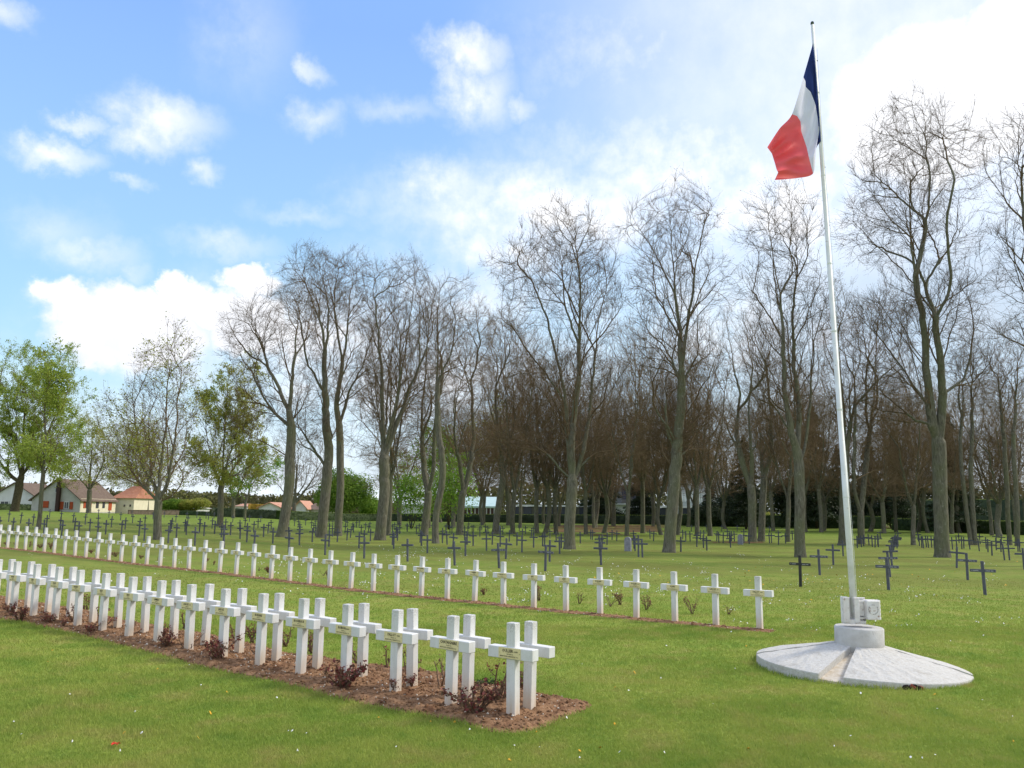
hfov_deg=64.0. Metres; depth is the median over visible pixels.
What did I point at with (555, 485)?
bare tree
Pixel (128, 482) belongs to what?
leafing tree
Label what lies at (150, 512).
garden wall
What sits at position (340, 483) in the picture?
bare tree
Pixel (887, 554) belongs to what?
dark grave cross
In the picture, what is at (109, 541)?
white grave cross
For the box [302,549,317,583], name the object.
white grave cross
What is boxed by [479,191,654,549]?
bare tree
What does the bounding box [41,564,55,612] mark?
white grave cross
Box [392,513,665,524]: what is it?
hedge
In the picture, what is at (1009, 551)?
dark grave cross
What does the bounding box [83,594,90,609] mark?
rose bush
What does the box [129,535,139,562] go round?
white grave cross
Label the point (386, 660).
rose bush
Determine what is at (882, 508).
bare tree
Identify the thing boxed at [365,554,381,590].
white grave cross
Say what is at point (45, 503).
garage door
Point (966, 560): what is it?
dark grave cross
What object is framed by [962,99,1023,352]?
bare tree
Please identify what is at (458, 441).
bare tree
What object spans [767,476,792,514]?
evergreen shrub
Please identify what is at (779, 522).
hedge
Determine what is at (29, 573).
white grave cross
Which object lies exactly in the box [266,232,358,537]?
bare tree
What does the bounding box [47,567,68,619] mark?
white grave cross
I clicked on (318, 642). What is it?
white grave cross
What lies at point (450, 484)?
leafy tree
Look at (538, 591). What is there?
rose bush
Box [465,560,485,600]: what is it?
white grave cross
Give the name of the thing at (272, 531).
dark grave cross
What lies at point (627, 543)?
headstone
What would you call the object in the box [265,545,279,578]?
white grave cross
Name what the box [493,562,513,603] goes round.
white grave cross
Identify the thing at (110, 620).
rose bush
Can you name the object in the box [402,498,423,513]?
white shed
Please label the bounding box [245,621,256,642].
rose bush
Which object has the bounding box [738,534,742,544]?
headstone
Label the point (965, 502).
bare tree
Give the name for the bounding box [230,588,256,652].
white grave cross
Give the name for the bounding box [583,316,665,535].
bare tree
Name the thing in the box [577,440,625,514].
conifer
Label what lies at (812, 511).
conifer
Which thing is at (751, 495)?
bare tree
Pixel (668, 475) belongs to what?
bare tree
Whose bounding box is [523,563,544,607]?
white grave cross
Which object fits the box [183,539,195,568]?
white grave cross
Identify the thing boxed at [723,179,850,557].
bare tree
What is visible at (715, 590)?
white grave cross
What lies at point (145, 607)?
white grave cross
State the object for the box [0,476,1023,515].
distant wood
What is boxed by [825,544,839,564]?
dark grave cross
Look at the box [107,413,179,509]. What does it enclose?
leafing tree
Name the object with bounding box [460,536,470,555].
dark grave cross
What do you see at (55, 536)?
white grave cross
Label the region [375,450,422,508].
leafing tree
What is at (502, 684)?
rose bush
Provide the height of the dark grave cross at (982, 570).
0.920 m
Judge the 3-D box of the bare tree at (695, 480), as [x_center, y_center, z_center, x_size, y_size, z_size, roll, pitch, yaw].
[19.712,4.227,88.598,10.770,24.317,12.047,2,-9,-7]
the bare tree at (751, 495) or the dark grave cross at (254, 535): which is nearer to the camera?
the dark grave cross at (254, 535)
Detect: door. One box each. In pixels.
[43,501,48,507]
[108,502,111,509]
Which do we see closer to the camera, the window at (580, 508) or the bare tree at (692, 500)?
the bare tree at (692, 500)
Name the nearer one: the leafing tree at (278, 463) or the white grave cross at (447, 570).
the white grave cross at (447, 570)
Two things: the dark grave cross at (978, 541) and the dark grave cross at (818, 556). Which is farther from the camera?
the dark grave cross at (978, 541)
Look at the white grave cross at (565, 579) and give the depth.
16.55 m
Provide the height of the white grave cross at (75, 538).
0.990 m
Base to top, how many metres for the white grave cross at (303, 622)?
0.990 m
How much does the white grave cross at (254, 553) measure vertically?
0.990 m
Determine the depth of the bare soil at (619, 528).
117.55 m
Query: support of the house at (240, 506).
on the lawn at (770, 558)
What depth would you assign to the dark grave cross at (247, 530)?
44.50 m
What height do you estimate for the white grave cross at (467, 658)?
0.946 m
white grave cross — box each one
[0,525,3,545]
[0,559,6,584]
[2,559,15,604]
[5,525,12,547]
[6,561,25,611]
[13,526,21,548]
[21,561,34,607]
[22,526,30,549]
[26,564,45,615]
[31,527,39,550]
[41,528,49,551]
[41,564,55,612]
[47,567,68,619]
[51,529,59,552]
[61,529,69,553]
[63,567,76,616]
[68,570,90,625]
[71,530,80,555]
[82,531,91,556]
[84,570,101,622]
[93,532,103,557]
[93,573,116,630]
[105,533,114,559]
[110,573,127,627]
[117,534,127,561]
[119,577,144,635]
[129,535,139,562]
[137,576,156,632]
[142,536,153,564]
[147,580,173,641]
[155,537,166,565]
[166,580,186,637]
[169,538,180,567]
[176,584,204,649]
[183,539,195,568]
[196,584,220,644]
[199,540,211,570]
[209,588,239,656]
[215,541,227,571]
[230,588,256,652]
[231,542,243,573]
[246,593,278,665]
[247,544,260,575]
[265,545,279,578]
[268,593,294,660]
[283,547,297,580]
[286,598,320,673]
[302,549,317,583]
[309,598,335,668]
[322,551,338,585]
[328,604,365,678]
[344,552,360,587]
[353,603,381,676]
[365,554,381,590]
[376,609,417,691]
[388,555,405,592]
[403,608,432,685]
[413,557,430,595]
[430,615,474,704]
[438,558,456,598]
[459,614,490,697]
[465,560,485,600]
[488,622,537,715]
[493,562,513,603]
[506,621,554,709]
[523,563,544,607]
[554,565,577,610]
[587,567,611,613]
[623,569,648,617]
[660,571,687,620]
[701,574,729,624]
[743,576,773,628]
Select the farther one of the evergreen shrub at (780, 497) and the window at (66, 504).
the evergreen shrub at (780, 497)
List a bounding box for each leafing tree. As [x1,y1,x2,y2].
[0,339,97,511]
[1,334,90,528]
[46,408,131,512]
[96,423,167,492]
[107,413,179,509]
[158,349,280,525]
[201,438,270,517]
[231,440,284,518]
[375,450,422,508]
[398,422,468,527]
[448,389,524,524]
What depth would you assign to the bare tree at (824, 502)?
117.35 m
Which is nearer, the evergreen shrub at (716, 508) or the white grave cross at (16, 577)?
the white grave cross at (16, 577)
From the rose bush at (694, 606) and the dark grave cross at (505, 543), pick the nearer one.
the rose bush at (694, 606)
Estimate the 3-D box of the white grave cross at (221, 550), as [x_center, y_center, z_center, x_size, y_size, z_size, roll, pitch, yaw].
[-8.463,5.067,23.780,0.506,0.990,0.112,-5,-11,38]
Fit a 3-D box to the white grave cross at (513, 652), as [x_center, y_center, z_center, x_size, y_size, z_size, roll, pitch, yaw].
[0.007,2.835,7.977,0.544,0.990,0.112,-6,-11,37]
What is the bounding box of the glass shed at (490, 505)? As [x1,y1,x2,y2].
[464,497,496,514]
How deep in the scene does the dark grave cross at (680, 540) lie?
47.26 m
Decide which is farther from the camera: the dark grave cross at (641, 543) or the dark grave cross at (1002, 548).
the dark grave cross at (1002, 548)
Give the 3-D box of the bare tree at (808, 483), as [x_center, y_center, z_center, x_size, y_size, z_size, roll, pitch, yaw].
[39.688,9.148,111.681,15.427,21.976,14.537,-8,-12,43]
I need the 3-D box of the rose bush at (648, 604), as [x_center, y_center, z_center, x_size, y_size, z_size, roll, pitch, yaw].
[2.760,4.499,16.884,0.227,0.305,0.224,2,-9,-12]
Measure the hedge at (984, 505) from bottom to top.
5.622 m
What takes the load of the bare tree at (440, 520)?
on the lawn at (770, 558)
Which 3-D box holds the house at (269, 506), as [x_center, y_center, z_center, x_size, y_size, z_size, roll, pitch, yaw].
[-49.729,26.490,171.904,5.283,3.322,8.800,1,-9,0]
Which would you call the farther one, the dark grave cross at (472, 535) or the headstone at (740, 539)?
the headstone at (740, 539)
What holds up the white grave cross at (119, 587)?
on the soil bed at (489, 722)
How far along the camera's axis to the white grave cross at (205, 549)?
24.23 m
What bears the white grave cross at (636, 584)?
on the soil bed at (557, 610)
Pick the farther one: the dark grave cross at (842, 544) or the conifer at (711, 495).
the conifer at (711, 495)
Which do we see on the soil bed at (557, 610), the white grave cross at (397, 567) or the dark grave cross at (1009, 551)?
the white grave cross at (397, 567)
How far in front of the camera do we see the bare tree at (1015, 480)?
67.75 m
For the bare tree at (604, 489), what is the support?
on the lawn at (770, 558)
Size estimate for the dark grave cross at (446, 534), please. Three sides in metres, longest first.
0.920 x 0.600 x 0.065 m
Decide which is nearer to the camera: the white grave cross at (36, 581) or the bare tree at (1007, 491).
the white grave cross at (36, 581)
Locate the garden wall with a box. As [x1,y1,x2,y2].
[128,510,179,514]
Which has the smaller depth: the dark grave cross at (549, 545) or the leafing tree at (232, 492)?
the dark grave cross at (549, 545)
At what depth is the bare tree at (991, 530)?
100.51 m
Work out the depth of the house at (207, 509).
179.00 m
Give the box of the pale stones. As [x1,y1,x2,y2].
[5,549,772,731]
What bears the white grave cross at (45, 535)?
on the soil bed at (557, 610)
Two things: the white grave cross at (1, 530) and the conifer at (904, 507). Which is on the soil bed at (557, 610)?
the white grave cross at (1, 530)
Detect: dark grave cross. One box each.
[59,520,65,536]
[76,521,82,536]
[103,520,108,534]
[136,521,142,535]
[141,524,147,540]
[165,525,172,542]
[191,527,198,545]
[219,529,228,547]
[244,526,250,541]
[250,530,258,543]
[269,527,276,543]
[285,532,293,550]
[321,535,329,554]
[325,530,333,546]
[355,532,362,547]
[359,537,369,558]
[390,532,397,548]
[401,539,413,561]
[422,535,431,552]
[443,531,450,544]
[447,541,460,565]
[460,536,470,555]
[463,531,470,544]
[469,532,476,545]
[482,534,490,550]
[491,543,504,567]
[500,538,511,558]
[513,532,520,545]
[517,535,526,551]
[538,545,553,570]
[543,540,555,561]
[593,542,607,564]
[631,536,639,550]
[636,539,647,557]
[676,537,685,551]
[789,555,810,586]
[810,549,827,574]
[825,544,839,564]
[837,540,845,555]
[875,557,898,589]
[878,551,897,576]
[882,546,897,564]
[949,547,964,567]
[956,553,976,579]
[970,561,995,594]
[973,538,982,550]
[986,541,996,555]
[997,544,1009,559]
[1007,544,1014,559]
[1014,548,1023,569]
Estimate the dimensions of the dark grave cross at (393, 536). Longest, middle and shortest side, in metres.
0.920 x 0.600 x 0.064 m
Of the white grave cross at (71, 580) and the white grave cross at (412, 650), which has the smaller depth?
the white grave cross at (412, 650)
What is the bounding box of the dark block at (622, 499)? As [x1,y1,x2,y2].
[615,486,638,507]
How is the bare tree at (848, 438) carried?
on the lawn at (770, 558)
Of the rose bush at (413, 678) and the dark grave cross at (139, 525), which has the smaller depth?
the rose bush at (413, 678)
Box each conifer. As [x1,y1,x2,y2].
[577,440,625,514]
[623,466,655,515]
[702,483,716,502]
[719,435,769,528]
[780,408,855,528]
[781,482,812,525]
[827,449,856,524]
[852,443,891,525]
[872,439,926,523]
[920,416,988,532]
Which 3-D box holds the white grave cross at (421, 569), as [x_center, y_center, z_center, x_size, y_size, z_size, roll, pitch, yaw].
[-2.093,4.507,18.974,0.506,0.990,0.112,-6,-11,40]
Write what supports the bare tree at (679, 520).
on the lawn at (770, 558)
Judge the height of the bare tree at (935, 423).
28.676 m
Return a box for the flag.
[767,45,820,179]
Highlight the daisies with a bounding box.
[13,544,1012,757]
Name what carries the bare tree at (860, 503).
on the lawn at (770, 558)
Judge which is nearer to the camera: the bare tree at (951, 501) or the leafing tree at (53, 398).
the leafing tree at (53, 398)
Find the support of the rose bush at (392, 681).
on the soil bed at (489, 722)
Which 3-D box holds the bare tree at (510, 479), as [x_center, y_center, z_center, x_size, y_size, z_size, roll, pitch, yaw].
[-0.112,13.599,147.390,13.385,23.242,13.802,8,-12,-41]
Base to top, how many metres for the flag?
2.237 m
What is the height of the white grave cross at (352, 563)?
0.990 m
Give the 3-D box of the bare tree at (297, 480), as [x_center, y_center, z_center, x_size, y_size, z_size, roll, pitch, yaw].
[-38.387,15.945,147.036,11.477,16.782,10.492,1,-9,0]
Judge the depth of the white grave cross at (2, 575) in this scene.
15.11 m
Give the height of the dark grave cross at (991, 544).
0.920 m
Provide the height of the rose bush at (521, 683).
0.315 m
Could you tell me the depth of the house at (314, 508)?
173.23 m
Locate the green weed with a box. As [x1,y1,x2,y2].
[474,677,500,684]
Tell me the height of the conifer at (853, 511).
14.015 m
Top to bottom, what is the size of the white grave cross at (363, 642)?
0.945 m
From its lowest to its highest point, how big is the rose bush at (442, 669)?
0.348 m
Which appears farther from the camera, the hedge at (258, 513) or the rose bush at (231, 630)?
the hedge at (258, 513)
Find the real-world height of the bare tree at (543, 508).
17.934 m
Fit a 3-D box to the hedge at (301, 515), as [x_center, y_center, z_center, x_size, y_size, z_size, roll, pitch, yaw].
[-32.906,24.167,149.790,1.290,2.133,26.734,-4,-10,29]
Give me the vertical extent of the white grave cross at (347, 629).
0.990 m
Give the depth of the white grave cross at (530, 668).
8.23 m
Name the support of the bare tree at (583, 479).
on the lawn at (770, 558)
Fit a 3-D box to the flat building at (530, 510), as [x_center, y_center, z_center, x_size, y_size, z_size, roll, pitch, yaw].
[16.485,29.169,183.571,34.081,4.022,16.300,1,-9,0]
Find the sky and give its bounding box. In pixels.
[0,0,1023,510]
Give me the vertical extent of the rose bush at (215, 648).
0.349 m
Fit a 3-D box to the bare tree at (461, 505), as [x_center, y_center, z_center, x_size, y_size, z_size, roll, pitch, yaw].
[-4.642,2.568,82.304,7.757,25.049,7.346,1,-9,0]
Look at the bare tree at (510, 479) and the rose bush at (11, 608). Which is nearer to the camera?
the rose bush at (11, 608)
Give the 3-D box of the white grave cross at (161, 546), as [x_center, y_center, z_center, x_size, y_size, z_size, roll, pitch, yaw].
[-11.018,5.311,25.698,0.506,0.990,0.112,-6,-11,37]
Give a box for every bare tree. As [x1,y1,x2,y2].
[83,311,214,539]
[211,272,329,536]
[264,429,323,510]
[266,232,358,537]
[302,244,391,535]
[333,284,437,535]
[341,243,457,539]
[360,405,437,525]
[392,278,467,535]
[404,404,496,526]
[409,432,468,521]
[416,268,491,543]
[427,297,500,534]
[429,396,477,509]
[447,394,510,523]
[453,404,510,524]
[458,303,542,533]
[465,312,563,533]
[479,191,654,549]
[481,403,534,511]
[488,378,549,527]
[493,339,588,532]
[497,317,593,532]
[515,355,608,532]
[522,449,565,523]
[527,415,588,525]
[539,388,592,492]
[546,341,627,533]
[561,393,638,526]
[563,348,652,532]
[563,410,626,527]
[578,434,649,525]
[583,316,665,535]
[594,308,676,532]
[594,385,650,524]
[608,164,747,552]
[619,362,701,534]
[624,391,682,525]
[626,423,683,524]
[627,323,722,534]
[633,393,714,492]
[645,311,745,534]
[656,322,759,535]
[659,389,722,526]
[681,423,720,506]
[683,442,756,501]
[684,388,758,528]
[702,298,777,541]
[720,394,793,501]
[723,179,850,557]
[730,370,812,530]
[733,316,831,541]
[736,316,803,540]
[742,379,856,531]
[755,416,805,505]
[770,338,861,531]
[778,390,863,530]
[802,263,886,543]
[812,277,923,543]
[819,417,917,531]
[830,77,1003,557]
[831,391,928,532]
[857,379,926,531]
[861,351,957,544]
[867,391,951,531]
[878,374,965,532]
[896,411,968,489]
[905,381,979,533]
[906,381,997,532]
[928,377,1023,535]
[945,333,997,544]
[946,316,1007,544]
[946,373,1023,535]
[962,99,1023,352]
[968,371,1023,536]
[974,315,1023,544]
[981,312,1023,545]
[984,401,1023,516]
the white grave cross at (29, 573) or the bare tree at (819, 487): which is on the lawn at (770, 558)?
the bare tree at (819, 487)
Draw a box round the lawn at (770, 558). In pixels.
[0,510,1023,767]
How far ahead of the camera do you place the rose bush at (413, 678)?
9.12 m
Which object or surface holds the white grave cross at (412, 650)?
on the soil bed at (489, 722)
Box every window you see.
[64,502,68,508]
[524,507,531,513]
[557,507,564,514]
[579,507,583,514]
[659,508,664,515]
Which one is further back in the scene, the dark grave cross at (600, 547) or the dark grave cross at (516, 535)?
the dark grave cross at (516, 535)
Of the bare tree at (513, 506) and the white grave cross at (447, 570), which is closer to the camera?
the white grave cross at (447, 570)
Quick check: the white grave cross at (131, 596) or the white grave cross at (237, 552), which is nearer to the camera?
the white grave cross at (131, 596)
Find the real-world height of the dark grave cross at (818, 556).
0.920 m
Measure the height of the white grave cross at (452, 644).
0.990 m
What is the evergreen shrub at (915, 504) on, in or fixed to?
on the lawn at (770, 558)
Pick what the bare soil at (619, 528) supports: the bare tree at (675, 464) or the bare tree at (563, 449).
the bare tree at (563, 449)
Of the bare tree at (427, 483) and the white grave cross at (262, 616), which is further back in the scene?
the bare tree at (427, 483)
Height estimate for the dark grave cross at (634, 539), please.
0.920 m
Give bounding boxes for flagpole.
[756,21,973,689]
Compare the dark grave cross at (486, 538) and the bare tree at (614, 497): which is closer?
the dark grave cross at (486, 538)
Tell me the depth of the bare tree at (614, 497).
136.45 m
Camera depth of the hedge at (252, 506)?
169.33 m
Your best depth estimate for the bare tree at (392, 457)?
76.50 m
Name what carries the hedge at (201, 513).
on the lawn at (770, 558)
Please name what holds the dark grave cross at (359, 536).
on the lawn at (770, 558)
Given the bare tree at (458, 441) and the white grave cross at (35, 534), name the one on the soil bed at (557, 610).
the white grave cross at (35, 534)
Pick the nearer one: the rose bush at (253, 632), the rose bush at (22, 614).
the rose bush at (253, 632)
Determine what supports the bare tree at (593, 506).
on the bare soil at (619, 528)
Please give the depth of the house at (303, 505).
170.11 m
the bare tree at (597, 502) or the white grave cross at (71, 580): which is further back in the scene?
the bare tree at (597, 502)
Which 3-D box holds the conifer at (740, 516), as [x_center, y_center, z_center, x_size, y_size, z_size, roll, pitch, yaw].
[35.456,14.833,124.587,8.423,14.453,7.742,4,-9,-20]
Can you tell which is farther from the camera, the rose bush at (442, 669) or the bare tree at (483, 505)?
the bare tree at (483, 505)
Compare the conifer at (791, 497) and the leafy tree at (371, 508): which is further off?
the leafy tree at (371, 508)
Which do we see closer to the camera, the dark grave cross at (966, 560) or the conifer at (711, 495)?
the dark grave cross at (966, 560)
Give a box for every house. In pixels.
[0,482,46,504]
[28,479,118,512]
[114,486,154,513]
[180,507,211,511]
[235,504,247,509]
[256,502,291,510]
[291,500,312,511]
[309,503,318,511]
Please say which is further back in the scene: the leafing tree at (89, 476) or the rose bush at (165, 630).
the leafing tree at (89, 476)
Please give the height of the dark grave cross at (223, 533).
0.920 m
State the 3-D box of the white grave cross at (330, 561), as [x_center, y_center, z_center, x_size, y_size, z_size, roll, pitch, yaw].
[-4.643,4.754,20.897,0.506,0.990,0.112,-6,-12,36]
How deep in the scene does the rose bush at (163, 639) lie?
11.47 m
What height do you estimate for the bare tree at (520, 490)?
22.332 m
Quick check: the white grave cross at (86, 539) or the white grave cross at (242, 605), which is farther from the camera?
the white grave cross at (86, 539)
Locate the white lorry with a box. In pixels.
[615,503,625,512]
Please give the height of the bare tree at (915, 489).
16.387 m
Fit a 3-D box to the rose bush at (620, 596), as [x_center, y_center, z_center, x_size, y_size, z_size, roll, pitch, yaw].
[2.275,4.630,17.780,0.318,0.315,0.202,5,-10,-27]
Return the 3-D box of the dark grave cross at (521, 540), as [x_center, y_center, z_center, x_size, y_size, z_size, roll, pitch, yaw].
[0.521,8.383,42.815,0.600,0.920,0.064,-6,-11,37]
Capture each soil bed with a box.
[0,547,773,631]
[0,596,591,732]
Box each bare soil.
[549,525,664,531]
[589,534,636,535]
[714,541,764,542]
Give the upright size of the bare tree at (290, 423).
19.276 m
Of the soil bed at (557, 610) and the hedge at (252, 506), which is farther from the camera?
the hedge at (252, 506)
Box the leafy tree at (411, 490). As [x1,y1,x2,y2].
[392,469,435,527]
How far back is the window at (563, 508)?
175.81 m
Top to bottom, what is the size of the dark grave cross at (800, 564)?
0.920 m
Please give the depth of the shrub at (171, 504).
172.89 m
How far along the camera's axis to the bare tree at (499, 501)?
87.45 m
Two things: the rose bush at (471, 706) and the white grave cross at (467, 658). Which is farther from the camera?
the white grave cross at (467, 658)
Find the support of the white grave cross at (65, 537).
on the soil bed at (557, 610)
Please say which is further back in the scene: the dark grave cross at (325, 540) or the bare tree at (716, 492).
the bare tree at (716, 492)
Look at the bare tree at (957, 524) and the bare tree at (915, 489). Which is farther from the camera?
the bare tree at (957, 524)
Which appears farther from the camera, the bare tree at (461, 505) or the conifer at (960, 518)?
the conifer at (960, 518)
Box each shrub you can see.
[162,498,183,509]
[176,498,211,511]
[691,500,721,523]
[715,492,758,525]
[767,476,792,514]
[888,483,927,515]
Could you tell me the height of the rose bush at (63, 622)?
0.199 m
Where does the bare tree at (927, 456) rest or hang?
on the lawn at (770, 558)
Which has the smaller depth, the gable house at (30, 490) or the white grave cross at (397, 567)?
the white grave cross at (397, 567)
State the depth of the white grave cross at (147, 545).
26.15 m
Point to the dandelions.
(614, 687)
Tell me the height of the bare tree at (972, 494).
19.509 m
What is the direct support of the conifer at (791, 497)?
on the lawn at (770, 558)
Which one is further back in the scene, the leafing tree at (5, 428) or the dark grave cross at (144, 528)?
the leafing tree at (5, 428)
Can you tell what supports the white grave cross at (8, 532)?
on the soil bed at (557, 610)
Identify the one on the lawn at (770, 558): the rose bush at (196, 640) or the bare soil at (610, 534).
the bare soil at (610, 534)
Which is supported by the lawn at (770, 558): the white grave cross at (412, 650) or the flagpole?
the flagpole
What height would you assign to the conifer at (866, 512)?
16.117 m
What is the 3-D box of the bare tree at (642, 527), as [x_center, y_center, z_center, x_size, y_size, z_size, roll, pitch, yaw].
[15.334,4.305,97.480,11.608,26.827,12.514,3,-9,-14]
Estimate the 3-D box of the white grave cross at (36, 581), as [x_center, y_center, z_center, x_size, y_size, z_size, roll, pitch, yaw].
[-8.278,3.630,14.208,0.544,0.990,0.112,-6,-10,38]
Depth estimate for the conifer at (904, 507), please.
136.43 m
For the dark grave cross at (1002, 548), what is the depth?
43.53 m
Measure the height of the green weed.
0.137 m
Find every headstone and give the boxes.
[624,537,631,550]
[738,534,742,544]
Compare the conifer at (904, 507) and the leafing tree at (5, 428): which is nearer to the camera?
the leafing tree at (5, 428)
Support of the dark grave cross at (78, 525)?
on the lawn at (770, 558)
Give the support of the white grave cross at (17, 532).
on the soil bed at (557, 610)
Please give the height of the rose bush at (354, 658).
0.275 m
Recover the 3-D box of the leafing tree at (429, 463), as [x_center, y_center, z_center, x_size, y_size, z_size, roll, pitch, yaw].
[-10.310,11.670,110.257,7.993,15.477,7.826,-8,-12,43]
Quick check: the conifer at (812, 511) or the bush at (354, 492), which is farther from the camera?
the bush at (354, 492)
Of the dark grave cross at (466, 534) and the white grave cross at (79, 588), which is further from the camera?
the dark grave cross at (466, 534)
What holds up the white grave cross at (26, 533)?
on the soil bed at (557, 610)
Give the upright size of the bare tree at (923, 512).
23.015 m
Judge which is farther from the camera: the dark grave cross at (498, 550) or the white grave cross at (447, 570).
the dark grave cross at (498, 550)
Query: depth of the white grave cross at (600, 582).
16.07 m
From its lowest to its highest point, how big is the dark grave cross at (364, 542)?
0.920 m
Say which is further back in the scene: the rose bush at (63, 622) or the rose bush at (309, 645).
the rose bush at (63, 622)
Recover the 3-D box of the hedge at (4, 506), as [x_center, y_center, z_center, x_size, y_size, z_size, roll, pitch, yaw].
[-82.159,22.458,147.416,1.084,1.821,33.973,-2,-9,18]
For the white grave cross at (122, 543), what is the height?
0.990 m
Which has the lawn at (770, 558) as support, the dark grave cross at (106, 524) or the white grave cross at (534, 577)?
the dark grave cross at (106, 524)
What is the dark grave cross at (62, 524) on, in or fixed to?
on the lawn at (770, 558)
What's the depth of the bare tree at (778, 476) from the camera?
145.37 m
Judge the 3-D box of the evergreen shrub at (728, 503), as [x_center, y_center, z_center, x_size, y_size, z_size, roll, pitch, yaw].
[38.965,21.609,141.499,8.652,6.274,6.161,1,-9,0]
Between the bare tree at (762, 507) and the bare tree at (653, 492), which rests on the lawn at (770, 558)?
the bare tree at (762, 507)
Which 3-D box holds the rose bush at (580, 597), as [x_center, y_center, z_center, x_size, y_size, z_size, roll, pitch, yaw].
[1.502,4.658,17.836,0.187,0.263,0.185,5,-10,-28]
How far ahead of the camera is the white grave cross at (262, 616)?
10.34 m
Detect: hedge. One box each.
[0,503,31,509]
[179,511,210,515]
[211,507,276,518]
[248,504,262,509]
[276,510,376,520]
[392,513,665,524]
[677,514,880,528]
[891,518,1023,534]
[917,499,1023,521]
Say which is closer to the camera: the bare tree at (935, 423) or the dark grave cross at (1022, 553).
the dark grave cross at (1022, 553)
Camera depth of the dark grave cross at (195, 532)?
38.60 m
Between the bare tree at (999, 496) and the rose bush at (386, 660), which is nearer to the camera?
the rose bush at (386, 660)
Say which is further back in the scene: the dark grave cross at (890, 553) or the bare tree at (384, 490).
the bare tree at (384, 490)
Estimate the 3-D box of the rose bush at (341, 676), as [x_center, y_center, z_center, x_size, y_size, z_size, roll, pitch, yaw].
[-1.857,3.238,9.143,0.437,0.397,0.525,-4,-10,28]
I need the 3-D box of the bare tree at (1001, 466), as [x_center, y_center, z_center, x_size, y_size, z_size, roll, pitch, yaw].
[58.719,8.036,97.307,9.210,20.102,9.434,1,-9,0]
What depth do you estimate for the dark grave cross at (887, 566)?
22.40 m
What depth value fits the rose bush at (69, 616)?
13.46 m
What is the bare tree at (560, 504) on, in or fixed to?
on the lawn at (770, 558)
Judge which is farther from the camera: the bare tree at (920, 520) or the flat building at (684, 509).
the flat building at (684, 509)
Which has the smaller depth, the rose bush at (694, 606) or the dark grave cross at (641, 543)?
the rose bush at (694, 606)
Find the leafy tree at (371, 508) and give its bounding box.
[358,497,378,513]
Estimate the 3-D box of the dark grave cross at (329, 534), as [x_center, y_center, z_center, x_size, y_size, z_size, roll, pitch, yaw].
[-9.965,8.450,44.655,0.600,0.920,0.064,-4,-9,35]
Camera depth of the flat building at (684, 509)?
177.79 m
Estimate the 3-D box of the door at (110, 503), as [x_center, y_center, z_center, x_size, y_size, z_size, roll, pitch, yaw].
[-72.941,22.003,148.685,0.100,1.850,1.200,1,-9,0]
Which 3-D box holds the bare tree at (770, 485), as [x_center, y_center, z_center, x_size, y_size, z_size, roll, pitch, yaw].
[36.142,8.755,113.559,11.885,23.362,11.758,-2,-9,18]
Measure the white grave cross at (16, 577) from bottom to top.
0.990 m
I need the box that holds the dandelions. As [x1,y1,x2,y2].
[47,559,1017,759]
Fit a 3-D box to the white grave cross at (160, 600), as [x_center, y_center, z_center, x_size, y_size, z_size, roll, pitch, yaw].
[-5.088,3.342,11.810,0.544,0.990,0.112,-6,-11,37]
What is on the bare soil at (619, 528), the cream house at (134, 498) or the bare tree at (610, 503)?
the bare tree at (610, 503)
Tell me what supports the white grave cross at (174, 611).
on the soil bed at (489, 722)
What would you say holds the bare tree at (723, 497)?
on the lawn at (770, 558)
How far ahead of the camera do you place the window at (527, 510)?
175.81 m
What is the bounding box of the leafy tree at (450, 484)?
[422,456,478,528]
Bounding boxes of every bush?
[2,602,16,612]
[8,605,28,621]
[37,611,56,621]
[60,616,69,625]
[66,603,82,621]
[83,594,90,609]
[83,622,100,632]
[96,606,116,624]
[157,631,178,646]
[163,624,170,635]
[175,633,203,648]
[179,611,184,628]
[201,633,244,658]
[229,623,234,638]
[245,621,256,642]
[282,627,293,646]
[307,631,312,652]
[312,466,377,512]
[319,659,369,687]
[352,646,356,663]
[383,645,389,667]
[388,678,404,689]
[402,646,421,670]
[402,672,420,685]
[434,654,460,685]
[439,677,505,713]
[487,660,522,699]
[520,662,523,687]
[530,585,541,600]
[576,593,583,603]
[612,591,622,604]
[641,595,651,609]
[684,596,697,612]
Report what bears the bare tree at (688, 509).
on the lawn at (770, 558)
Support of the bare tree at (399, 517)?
on the lawn at (770, 558)
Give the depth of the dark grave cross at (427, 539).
39.40 m
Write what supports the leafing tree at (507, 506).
on the lawn at (770, 558)
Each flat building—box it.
[515,505,666,515]
[678,506,691,513]
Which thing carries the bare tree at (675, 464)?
on the lawn at (770, 558)
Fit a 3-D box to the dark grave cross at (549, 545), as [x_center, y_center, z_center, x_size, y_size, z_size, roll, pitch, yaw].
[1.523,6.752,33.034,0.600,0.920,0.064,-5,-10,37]
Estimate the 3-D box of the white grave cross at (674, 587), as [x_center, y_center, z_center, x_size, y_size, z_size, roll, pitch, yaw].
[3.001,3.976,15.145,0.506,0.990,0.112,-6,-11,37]
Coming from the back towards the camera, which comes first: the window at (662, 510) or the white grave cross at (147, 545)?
the window at (662, 510)
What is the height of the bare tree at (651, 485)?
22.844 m
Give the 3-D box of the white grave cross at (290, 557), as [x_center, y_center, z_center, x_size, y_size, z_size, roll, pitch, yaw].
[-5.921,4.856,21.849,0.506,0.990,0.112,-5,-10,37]

